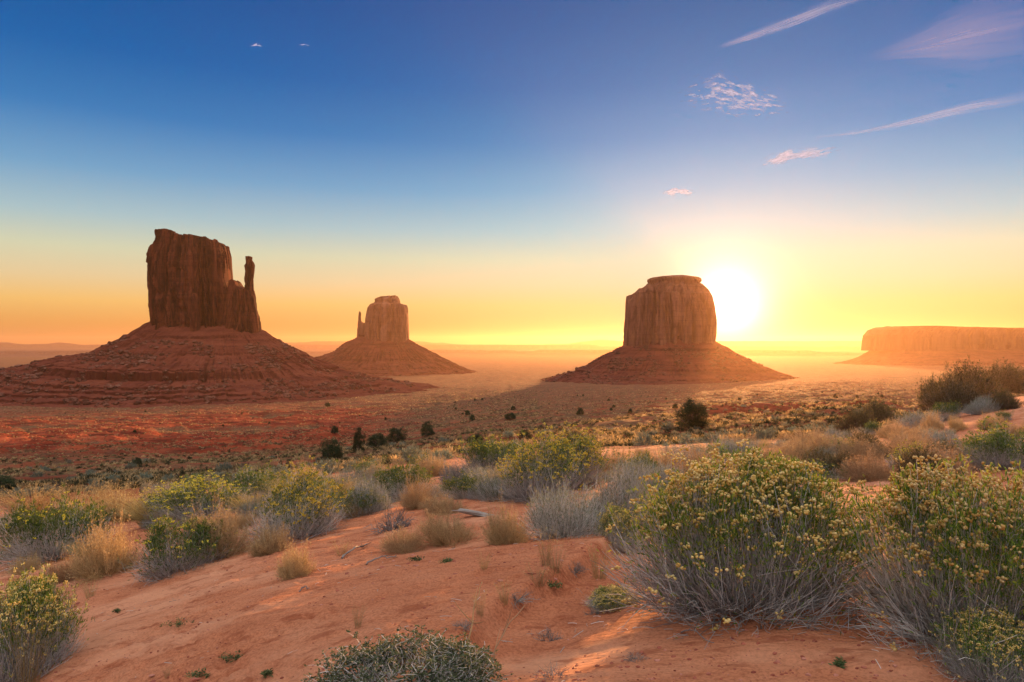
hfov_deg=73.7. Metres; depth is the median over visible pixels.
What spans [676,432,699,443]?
shrub
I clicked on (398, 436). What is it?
juniper tree
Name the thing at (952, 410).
rabbitbrush
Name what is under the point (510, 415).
juniper tree
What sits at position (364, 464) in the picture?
rabbitbrush
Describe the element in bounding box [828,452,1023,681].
rabbitbrush
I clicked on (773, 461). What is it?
rabbitbrush
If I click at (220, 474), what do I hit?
shrub
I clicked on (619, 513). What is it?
rabbitbrush
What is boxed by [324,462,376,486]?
sagebrush
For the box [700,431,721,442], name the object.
shrub
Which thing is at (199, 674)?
sprout
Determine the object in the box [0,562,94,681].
rabbitbrush
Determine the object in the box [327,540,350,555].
grass clump
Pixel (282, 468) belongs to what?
shrub
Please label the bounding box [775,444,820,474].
tumbleweed bush
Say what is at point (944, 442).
blackbrush
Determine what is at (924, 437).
tumbleweed bush
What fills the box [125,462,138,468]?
shrub
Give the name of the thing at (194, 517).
grass clump
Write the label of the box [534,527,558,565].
grass clump
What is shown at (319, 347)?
hills
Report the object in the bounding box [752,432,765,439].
shrub
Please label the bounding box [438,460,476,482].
sagebrush
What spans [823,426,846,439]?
sagebrush
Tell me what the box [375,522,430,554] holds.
tumbleweed bush
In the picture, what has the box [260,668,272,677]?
sprout
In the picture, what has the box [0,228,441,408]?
butte
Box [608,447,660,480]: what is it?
rabbitbrush
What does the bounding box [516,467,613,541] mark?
sagebrush
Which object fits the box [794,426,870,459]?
tumbleweed bush
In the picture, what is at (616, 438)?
desert scrub
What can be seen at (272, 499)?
sagebrush
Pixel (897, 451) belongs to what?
rabbitbrush
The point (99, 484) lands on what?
shrub
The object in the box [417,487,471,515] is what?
clump
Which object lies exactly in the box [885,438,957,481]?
blackbrush
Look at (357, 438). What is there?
juniper tree
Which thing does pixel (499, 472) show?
tumbleweed bush
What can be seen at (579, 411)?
juniper tree
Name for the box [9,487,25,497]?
shrub
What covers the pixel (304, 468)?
tumbleweed bush
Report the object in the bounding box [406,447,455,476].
tumbleweed bush
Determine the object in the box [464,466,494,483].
sagebrush
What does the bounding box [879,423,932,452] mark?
tumbleweed bush
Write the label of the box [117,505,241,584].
rabbitbrush
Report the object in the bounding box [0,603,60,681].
grass clump
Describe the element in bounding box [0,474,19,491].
juniper tree
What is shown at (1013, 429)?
tumbleweed bush
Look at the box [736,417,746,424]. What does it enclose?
tumbleweed bush
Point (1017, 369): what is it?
blackbrush
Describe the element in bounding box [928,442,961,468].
sagebrush
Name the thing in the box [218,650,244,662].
sprout
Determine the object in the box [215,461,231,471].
shrub
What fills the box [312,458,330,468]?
shrub
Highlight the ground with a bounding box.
[0,352,1023,681]
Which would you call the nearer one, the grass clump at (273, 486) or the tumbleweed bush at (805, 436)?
the grass clump at (273, 486)
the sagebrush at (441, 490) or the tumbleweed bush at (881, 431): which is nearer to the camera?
the sagebrush at (441, 490)
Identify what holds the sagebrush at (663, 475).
on the ground
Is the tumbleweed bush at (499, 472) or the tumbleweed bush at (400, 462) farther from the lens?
the tumbleweed bush at (400, 462)
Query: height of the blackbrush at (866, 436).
0.803 m
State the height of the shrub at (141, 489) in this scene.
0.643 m
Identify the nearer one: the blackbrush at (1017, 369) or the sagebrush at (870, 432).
the sagebrush at (870, 432)
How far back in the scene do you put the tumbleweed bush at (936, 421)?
21.96 m
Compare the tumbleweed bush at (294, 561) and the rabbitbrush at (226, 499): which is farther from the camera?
the rabbitbrush at (226, 499)
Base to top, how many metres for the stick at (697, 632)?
0.087 m
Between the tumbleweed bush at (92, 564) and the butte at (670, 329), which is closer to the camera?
the tumbleweed bush at (92, 564)
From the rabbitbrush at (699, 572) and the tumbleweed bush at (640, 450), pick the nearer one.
the rabbitbrush at (699, 572)
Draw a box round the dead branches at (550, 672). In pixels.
[530,662,571,681]
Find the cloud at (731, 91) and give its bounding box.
[709,83,776,107]
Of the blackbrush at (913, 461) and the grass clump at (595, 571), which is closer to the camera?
the grass clump at (595, 571)
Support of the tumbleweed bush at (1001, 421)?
on the ground
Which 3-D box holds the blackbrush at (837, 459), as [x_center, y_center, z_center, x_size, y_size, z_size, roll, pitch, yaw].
[5.159,1.903,10.578,0.746,0.555,0.798,0,0,42]
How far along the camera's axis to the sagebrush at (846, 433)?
27.75 m
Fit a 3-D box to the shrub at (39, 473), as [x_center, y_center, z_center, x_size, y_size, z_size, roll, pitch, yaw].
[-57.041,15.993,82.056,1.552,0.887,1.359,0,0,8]
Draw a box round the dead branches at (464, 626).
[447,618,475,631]
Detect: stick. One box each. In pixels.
[341,542,370,558]
[365,555,396,564]
[681,622,713,642]
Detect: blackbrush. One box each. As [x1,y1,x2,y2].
[556,427,592,446]
[781,425,813,440]
[796,443,835,463]
[823,448,856,476]
[832,403,880,433]
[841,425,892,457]
[860,395,901,422]
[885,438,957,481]
[914,372,960,410]
[918,370,993,412]
[919,355,1018,400]
[926,438,960,457]
[977,358,1023,393]
[989,388,1023,409]
[998,360,1023,389]
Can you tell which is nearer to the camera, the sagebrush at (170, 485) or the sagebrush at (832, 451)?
the sagebrush at (832, 451)
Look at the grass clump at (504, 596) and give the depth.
4.00 m
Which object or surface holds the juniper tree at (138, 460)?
on the ground
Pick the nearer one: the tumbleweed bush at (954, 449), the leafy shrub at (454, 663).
the leafy shrub at (454, 663)
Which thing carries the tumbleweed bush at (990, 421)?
on the ground
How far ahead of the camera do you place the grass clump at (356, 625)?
3.90 m
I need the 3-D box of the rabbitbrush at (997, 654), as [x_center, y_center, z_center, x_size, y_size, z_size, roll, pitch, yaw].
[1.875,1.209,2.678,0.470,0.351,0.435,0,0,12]
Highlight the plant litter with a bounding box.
[56,477,929,680]
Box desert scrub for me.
[0,378,1023,496]
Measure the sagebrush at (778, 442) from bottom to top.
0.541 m
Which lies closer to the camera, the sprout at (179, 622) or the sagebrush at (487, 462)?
the sprout at (179, 622)
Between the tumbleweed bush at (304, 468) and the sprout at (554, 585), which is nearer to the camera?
the sprout at (554, 585)
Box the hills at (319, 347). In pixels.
[0,344,867,351]
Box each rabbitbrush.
[0,482,117,571]
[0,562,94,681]
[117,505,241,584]
[134,484,192,528]
[143,469,256,526]
[196,491,226,516]
[214,493,245,515]
[221,459,306,500]
[236,455,354,545]
[253,474,290,500]
[310,490,337,511]
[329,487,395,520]
[335,481,390,512]
[350,454,386,478]
[360,455,443,502]
[409,453,433,467]
[437,469,484,500]
[452,429,520,471]
[466,476,489,499]
[481,480,505,501]
[493,419,589,504]
[534,423,614,490]
[580,584,642,614]
[590,436,892,648]
[594,502,644,555]
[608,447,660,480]
[689,443,735,465]
[753,453,795,470]
[793,458,865,481]
[823,434,853,451]
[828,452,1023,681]
[863,418,886,432]
[884,440,927,468]
[928,600,1023,681]
[929,399,962,420]
[952,415,1023,470]
[994,409,1013,420]
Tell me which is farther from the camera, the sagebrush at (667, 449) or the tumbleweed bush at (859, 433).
the tumbleweed bush at (859, 433)
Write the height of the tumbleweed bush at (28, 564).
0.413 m
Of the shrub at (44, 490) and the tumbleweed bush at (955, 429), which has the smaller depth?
the tumbleweed bush at (955, 429)
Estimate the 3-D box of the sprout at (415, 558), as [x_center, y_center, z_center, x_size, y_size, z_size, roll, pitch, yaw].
[-0.769,1.730,5.437,0.153,0.052,0.094,0,0,0]
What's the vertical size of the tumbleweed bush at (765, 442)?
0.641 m
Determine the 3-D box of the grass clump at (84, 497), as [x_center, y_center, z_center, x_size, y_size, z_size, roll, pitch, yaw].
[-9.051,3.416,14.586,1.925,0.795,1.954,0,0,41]
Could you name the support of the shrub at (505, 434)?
on the ground
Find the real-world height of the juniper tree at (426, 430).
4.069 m
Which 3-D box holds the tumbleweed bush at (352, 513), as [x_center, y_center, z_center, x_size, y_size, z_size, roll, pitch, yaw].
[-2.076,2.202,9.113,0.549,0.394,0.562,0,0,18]
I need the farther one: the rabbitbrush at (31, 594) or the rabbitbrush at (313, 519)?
the rabbitbrush at (313, 519)
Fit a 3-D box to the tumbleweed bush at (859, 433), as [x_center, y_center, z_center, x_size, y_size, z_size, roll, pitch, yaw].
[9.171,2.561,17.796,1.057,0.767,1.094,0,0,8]
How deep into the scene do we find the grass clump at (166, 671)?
4.01 m
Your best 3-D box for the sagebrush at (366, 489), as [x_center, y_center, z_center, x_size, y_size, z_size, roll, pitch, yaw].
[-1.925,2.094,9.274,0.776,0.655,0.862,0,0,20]
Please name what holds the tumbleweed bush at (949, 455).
on the ground
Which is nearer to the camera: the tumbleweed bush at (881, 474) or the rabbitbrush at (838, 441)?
the tumbleweed bush at (881, 474)
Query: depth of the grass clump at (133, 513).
11.55 m
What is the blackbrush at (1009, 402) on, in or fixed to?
on the ground
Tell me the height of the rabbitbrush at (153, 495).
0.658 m
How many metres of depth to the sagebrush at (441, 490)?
10.05 m
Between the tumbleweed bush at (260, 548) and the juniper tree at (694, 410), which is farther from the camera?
the juniper tree at (694, 410)
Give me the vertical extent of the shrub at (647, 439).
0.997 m
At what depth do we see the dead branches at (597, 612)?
4.06 m
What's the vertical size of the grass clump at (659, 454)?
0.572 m
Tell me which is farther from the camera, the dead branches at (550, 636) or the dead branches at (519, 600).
the dead branches at (519, 600)
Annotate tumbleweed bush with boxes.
[0,527,37,560]
[2,547,43,576]
[38,545,79,583]
[58,501,150,582]
[152,501,183,529]
[182,488,255,560]
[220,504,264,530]
[239,517,293,556]
[271,536,317,581]
[289,453,327,481]
[340,494,368,518]
[353,451,400,484]
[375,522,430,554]
[391,456,406,465]
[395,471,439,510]
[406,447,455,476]
[407,497,482,547]
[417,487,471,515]
[444,444,457,455]
[476,491,536,545]
[480,456,520,482]
[519,435,533,447]
[599,440,631,475]
[625,444,681,475]
[633,447,650,455]
[673,431,736,477]
[720,428,752,449]
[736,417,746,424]
[741,432,760,441]
[746,438,792,461]
[756,435,774,447]
[771,434,813,459]
[775,429,793,441]
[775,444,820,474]
[780,418,827,446]
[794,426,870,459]
[824,443,900,481]
[836,428,891,461]
[847,425,881,444]
[873,416,905,438]
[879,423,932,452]
[882,418,927,443]
[885,424,935,458]
[897,428,985,478]
[917,421,943,434]
[918,410,944,429]
[928,435,966,455]
[943,413,970,431]
[944,427,958,433]
[947,443,978,470]
[958,433,971,445]
[971,409,1003,430]
[986,417,1023,438]
[994,418,1014,427]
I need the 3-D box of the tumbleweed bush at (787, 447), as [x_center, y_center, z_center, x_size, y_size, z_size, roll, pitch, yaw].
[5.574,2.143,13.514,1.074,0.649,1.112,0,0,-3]
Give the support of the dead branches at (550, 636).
on the ground
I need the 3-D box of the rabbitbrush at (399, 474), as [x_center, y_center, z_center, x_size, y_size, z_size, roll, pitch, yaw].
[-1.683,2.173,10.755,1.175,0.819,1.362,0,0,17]
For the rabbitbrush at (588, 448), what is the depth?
9.53 m
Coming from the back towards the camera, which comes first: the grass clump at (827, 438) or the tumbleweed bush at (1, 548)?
the grass clump at (827, 438)
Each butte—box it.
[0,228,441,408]
[314,295,477,376]
[540,275,798,384]
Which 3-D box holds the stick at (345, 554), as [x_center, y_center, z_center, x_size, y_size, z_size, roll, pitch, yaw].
[-1.434,1.940,6.367,0.146,0.068,0.416,0,0,14]
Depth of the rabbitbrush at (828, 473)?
10.37 m
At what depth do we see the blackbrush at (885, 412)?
66.64 m
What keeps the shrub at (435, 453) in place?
on the ground
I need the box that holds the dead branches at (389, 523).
[364,502,415,535]
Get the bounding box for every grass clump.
[0,480,73,516]
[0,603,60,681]
[39,480,137,513]
[54,539,89,556]
[76,575,101,596]
[83,476,178,522]
[83,495,127,511]
[104,488,176,527]
[136,500,174,515]
[160,666,172,678]
[182,513,209,524]
[224,490,271,512]
[262,479,302,497]
[316,473,360,494]
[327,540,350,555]
[352,599,368,628]
[470,589,485,616]
[475,551,491,569]
[494,579,512,606]
[520,557,558,586]
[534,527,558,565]
[537,536,569,573]
[585,538,621,579]
[624,442,681,466]
[808,433,849,442]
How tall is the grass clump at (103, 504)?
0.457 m
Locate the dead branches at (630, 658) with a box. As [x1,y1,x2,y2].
[622,652,649,661]
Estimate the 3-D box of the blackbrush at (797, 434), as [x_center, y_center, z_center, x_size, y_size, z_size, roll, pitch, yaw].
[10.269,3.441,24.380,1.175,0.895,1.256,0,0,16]
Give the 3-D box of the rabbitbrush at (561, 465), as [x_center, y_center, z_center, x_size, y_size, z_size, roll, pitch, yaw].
[0.383,1.580,8.622,1.284,1.218,1.292,0,0,-12]
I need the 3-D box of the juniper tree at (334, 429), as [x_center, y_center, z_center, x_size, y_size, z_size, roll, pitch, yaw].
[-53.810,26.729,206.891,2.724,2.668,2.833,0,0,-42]
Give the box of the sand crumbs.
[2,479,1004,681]
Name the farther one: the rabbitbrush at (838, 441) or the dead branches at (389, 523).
the rabbitbrush at (838, 441)
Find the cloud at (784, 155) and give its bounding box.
[771,150,823,162]
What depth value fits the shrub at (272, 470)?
48.83 m
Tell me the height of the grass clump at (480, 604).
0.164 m
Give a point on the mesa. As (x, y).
(917, 345)
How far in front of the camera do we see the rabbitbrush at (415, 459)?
18.23 m
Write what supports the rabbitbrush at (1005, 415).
on the ground
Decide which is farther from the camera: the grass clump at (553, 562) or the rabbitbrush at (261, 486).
the rabbitbrush at (261, 486)
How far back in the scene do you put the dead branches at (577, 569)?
4.75 m
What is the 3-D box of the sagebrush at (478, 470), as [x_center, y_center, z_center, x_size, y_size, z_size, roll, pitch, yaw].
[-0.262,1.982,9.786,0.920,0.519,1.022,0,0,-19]
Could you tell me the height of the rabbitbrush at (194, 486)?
0.848 m
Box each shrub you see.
[0,489,9,496]
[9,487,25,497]
[31,471,45,477]
[35,485,63,495]
[84,478,107,494]
[105,473,120,481]
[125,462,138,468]
[135,470,152,478]
[139,482,157,492]
[162,473,173,480]
[187,471,212,489]
[212,470,234,483]
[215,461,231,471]
[232,465,252,480]
[259,466,280,474]
[272,463,292,476]
[300,624,521,681]
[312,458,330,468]
[315,458,341,473]
[342,459,358,472]
[396,446,422,462]
[421,446,441,459]
[438,448,452,459]
[502,430,514,437]
[632,431,656,445]
[661,421,675,428]
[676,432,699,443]
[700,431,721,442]
[717,429,730,435]
[732,428,751,434]
[751,424,775,439]
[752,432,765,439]
[804,422,819,429]
[813,425,830,435]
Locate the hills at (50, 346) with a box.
[0,340,861,349]
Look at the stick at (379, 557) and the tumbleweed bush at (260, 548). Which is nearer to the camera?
the stick at (379, 557)
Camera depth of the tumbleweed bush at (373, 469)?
12.94 m
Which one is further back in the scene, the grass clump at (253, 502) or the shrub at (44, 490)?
the shrub at (44, 490)
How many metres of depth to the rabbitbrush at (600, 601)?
4.15 m
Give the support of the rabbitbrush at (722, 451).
on the ground
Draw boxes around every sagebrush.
[0,508,45,534]
[138,482,185,495]
[139,516,161,529]
[235,497,266,518]
[256,491,297,528]
[259,493,304,508]
[308,462,355,495]
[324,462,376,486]
[343,473,397,516]
[363,464,401,487]
[412,455,447,468]
[430,482,452,496]
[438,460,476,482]
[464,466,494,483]
[465,463,503,483]
[468,466,520,502]
[471,452,500,471]
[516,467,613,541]
[573,454,656,528]
[606,457,686,493]
[655,437,709,468]
[698,431,760,457]
[746,437,761,447]
[771,439,788,446]
[798,442,838,461]
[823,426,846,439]
[840,429,854,437]
[855,426,873,434]
[892,407,947,428]
[919,425,967,445]
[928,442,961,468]
[958,394,1002,414]
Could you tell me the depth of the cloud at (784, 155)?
11520.18 m
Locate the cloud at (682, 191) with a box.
[667,188,688,193]
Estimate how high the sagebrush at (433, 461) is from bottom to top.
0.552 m
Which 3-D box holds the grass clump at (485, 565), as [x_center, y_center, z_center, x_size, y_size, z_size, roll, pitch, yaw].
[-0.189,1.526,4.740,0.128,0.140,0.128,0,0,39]
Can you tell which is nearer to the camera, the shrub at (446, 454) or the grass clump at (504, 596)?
the grass clump at (504, 596)
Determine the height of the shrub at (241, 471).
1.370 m
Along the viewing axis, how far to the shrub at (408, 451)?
42.60 m
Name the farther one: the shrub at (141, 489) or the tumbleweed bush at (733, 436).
the shrub at (141, 489)
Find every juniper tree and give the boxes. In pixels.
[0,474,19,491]
[132,457,142,464]
[318,437,343,459]
[330,425,338,432]
[352,427,365,452]
[366,432,388,446]
[385,426,407,441]
[420,421,434,435]
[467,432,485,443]
[505,412,515,418]
[517,429,533,439]
[575,407,583,414]
[673,397,709,428]
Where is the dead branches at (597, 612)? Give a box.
[584,605,599,614]
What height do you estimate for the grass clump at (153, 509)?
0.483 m
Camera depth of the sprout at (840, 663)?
2.79 m
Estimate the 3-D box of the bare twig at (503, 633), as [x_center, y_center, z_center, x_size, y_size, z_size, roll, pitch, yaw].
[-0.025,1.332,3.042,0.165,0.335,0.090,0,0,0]
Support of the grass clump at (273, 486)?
on the ground
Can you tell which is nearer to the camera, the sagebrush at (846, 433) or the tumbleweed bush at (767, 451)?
the tumbleweed bush at (767, 451)
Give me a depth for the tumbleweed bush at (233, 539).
7.58 m
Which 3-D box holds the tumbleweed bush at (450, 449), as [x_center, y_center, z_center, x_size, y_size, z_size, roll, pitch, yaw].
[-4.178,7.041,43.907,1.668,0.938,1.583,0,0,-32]
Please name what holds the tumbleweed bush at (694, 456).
on the ground
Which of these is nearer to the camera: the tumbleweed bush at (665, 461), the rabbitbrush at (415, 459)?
the tumbleweed bush at (665, 461)
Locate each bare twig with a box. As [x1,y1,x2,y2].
[454,582,481,644]
[489,605,524,679]
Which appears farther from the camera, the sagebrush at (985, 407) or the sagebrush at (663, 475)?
the sagebrush at (985, 407)
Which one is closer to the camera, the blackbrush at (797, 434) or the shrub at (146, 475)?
the blackbrush at (797, 434)
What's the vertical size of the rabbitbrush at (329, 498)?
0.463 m
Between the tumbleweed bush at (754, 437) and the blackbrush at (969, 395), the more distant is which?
the tumbleweed bush at (754, 437)
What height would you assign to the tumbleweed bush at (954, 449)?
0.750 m
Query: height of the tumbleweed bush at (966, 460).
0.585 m
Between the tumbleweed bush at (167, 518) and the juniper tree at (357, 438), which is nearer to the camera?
the tumbleweed bush at (167, 518)
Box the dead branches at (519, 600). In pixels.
[511,588,542,608]
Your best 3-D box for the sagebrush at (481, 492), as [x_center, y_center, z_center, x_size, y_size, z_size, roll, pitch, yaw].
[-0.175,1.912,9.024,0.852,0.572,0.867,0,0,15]
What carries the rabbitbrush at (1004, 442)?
on the ground
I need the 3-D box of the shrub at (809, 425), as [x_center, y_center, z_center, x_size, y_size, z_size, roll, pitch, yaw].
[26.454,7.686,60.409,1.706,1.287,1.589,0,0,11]
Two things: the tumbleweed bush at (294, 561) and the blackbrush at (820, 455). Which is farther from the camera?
the blackbrush at (820, 455)
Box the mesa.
[833,326,1023,365]
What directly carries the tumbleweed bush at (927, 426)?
on the ground
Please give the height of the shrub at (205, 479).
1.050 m
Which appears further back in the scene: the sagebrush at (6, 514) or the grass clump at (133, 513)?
the sagebrush at (6, 514)
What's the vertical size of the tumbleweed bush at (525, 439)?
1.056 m
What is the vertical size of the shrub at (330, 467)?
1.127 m
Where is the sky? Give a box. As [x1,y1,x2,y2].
[0,0,1023,344]
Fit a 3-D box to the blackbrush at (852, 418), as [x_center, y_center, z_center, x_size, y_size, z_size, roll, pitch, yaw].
[15.318,3.484,30.532,2.010,1.603,2.225,0,0,41]
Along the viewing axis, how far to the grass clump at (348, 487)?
11.29 m
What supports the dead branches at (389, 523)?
on the ground
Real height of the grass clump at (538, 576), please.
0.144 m
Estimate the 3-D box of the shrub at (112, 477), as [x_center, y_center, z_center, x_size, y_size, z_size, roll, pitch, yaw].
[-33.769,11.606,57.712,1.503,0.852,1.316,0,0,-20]
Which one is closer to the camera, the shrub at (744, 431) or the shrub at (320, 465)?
the shrub at (320, 465)
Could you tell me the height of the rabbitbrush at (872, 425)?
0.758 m
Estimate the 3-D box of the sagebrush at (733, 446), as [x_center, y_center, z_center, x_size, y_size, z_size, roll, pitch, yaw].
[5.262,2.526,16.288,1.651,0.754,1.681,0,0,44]
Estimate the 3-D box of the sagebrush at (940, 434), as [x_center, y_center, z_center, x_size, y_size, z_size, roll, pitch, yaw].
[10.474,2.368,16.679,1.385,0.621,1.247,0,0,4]
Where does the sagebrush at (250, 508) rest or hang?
on the ground
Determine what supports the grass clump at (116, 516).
on the ground
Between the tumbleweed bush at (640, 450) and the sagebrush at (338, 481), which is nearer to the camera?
the sagebrush at (338, 481)
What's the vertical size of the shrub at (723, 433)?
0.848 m
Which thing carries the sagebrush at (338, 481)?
on the ground
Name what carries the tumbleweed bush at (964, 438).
on the ground
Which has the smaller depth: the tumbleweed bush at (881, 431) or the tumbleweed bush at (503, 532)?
the tumbleweed bush at (503, 532)
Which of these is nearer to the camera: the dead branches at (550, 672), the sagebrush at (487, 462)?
the dead branches at (550, 672)
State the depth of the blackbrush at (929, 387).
120.55 m
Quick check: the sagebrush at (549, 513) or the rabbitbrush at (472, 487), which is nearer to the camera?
the sagebrush at (549, 513)
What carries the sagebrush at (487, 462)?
on the ground
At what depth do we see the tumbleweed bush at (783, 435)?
28.02 m
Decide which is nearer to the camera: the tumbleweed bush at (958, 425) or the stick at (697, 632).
the stick at (697, 632)
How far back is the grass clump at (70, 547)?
9.63 m
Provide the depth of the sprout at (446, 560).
5.16 m
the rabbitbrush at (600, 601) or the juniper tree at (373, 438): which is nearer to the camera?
the rabbitbrush at (600, 601)
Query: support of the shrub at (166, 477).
on the ground
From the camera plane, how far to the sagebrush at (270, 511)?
9.10 m
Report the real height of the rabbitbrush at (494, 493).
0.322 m
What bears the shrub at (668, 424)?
on the ground
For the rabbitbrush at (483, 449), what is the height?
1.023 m
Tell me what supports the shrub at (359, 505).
on the ground
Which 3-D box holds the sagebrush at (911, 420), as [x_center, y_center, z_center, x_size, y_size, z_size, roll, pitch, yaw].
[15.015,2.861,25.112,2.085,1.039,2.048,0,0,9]
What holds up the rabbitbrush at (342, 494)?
on the ground
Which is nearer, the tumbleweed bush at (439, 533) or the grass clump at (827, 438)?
the tumbleweed bush at (439, 533)
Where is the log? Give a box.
[452,508,492,516]
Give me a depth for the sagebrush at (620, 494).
6.46 m
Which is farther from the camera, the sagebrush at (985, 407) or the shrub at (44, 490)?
the shrub at (44, 490)
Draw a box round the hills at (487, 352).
[0,349,863,356]
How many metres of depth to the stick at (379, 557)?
5.85 m
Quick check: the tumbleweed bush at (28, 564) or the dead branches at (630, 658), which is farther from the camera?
the tumbleweed bush at (28, 564)
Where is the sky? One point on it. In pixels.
(504, 171)
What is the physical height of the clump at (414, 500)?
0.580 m
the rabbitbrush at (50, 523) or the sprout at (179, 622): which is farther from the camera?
the rabbitbrush at (50, 523)
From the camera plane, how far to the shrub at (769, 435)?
36.70 m
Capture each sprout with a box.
[160,617,193,626]
[185,667,209,677]
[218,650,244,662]
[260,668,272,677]
[407,555,423,560]
[438,557,452,562]
[547,580,562,588]
[828,655,846,668]
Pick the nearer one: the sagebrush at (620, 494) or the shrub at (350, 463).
the sagebrush at (620, 494)
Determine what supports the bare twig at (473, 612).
on the ground
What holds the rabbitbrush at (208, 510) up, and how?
on the ground
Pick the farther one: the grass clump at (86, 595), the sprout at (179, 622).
the grass clump at (86, 595)
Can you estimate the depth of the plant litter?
3.81 m
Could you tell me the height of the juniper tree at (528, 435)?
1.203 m
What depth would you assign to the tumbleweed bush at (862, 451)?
12.89 m
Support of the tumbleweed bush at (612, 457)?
on the ground
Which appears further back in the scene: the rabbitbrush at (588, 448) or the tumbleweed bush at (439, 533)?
the rabbitbrush at (588, 448)
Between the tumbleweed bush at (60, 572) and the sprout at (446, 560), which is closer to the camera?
the sprout at (446, 560)
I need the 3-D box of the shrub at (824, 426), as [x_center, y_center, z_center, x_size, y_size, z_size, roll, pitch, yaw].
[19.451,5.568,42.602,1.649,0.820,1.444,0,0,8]
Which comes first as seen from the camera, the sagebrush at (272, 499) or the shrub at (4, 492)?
the sagebrush at (272, 499)
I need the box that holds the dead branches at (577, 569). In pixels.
[568,562,588,577]
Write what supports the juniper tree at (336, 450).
on the ground
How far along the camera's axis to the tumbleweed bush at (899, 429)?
18.22 m
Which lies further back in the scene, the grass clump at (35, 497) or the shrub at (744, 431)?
the shrub at (744, 431)
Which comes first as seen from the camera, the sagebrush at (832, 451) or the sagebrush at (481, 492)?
the sagebrush at (481, 492)
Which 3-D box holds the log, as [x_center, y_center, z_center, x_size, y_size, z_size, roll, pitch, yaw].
[-0.388,1.893,7.505,0.560,0.060,0.103,8,2,14]
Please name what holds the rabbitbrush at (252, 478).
on the ground
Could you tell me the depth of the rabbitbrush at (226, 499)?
11.00 m
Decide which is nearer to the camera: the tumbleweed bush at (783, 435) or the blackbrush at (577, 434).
the tumbleweed bush at (783, 435)
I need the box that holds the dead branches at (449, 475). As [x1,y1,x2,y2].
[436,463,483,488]
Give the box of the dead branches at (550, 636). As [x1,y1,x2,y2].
[531,627,563,641]
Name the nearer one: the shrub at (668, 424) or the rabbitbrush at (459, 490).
the rabbitbrush at (459, 490)
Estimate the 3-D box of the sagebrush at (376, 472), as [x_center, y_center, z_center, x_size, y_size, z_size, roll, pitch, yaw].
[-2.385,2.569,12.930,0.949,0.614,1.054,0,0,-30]
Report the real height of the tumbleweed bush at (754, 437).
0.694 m
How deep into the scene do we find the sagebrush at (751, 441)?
23.62 m
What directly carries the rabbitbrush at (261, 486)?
on the ground
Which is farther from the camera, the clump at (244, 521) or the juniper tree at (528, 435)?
the juniper tree at (528, 435)
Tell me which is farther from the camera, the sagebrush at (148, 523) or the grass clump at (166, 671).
the sagebrush at (148, 523)

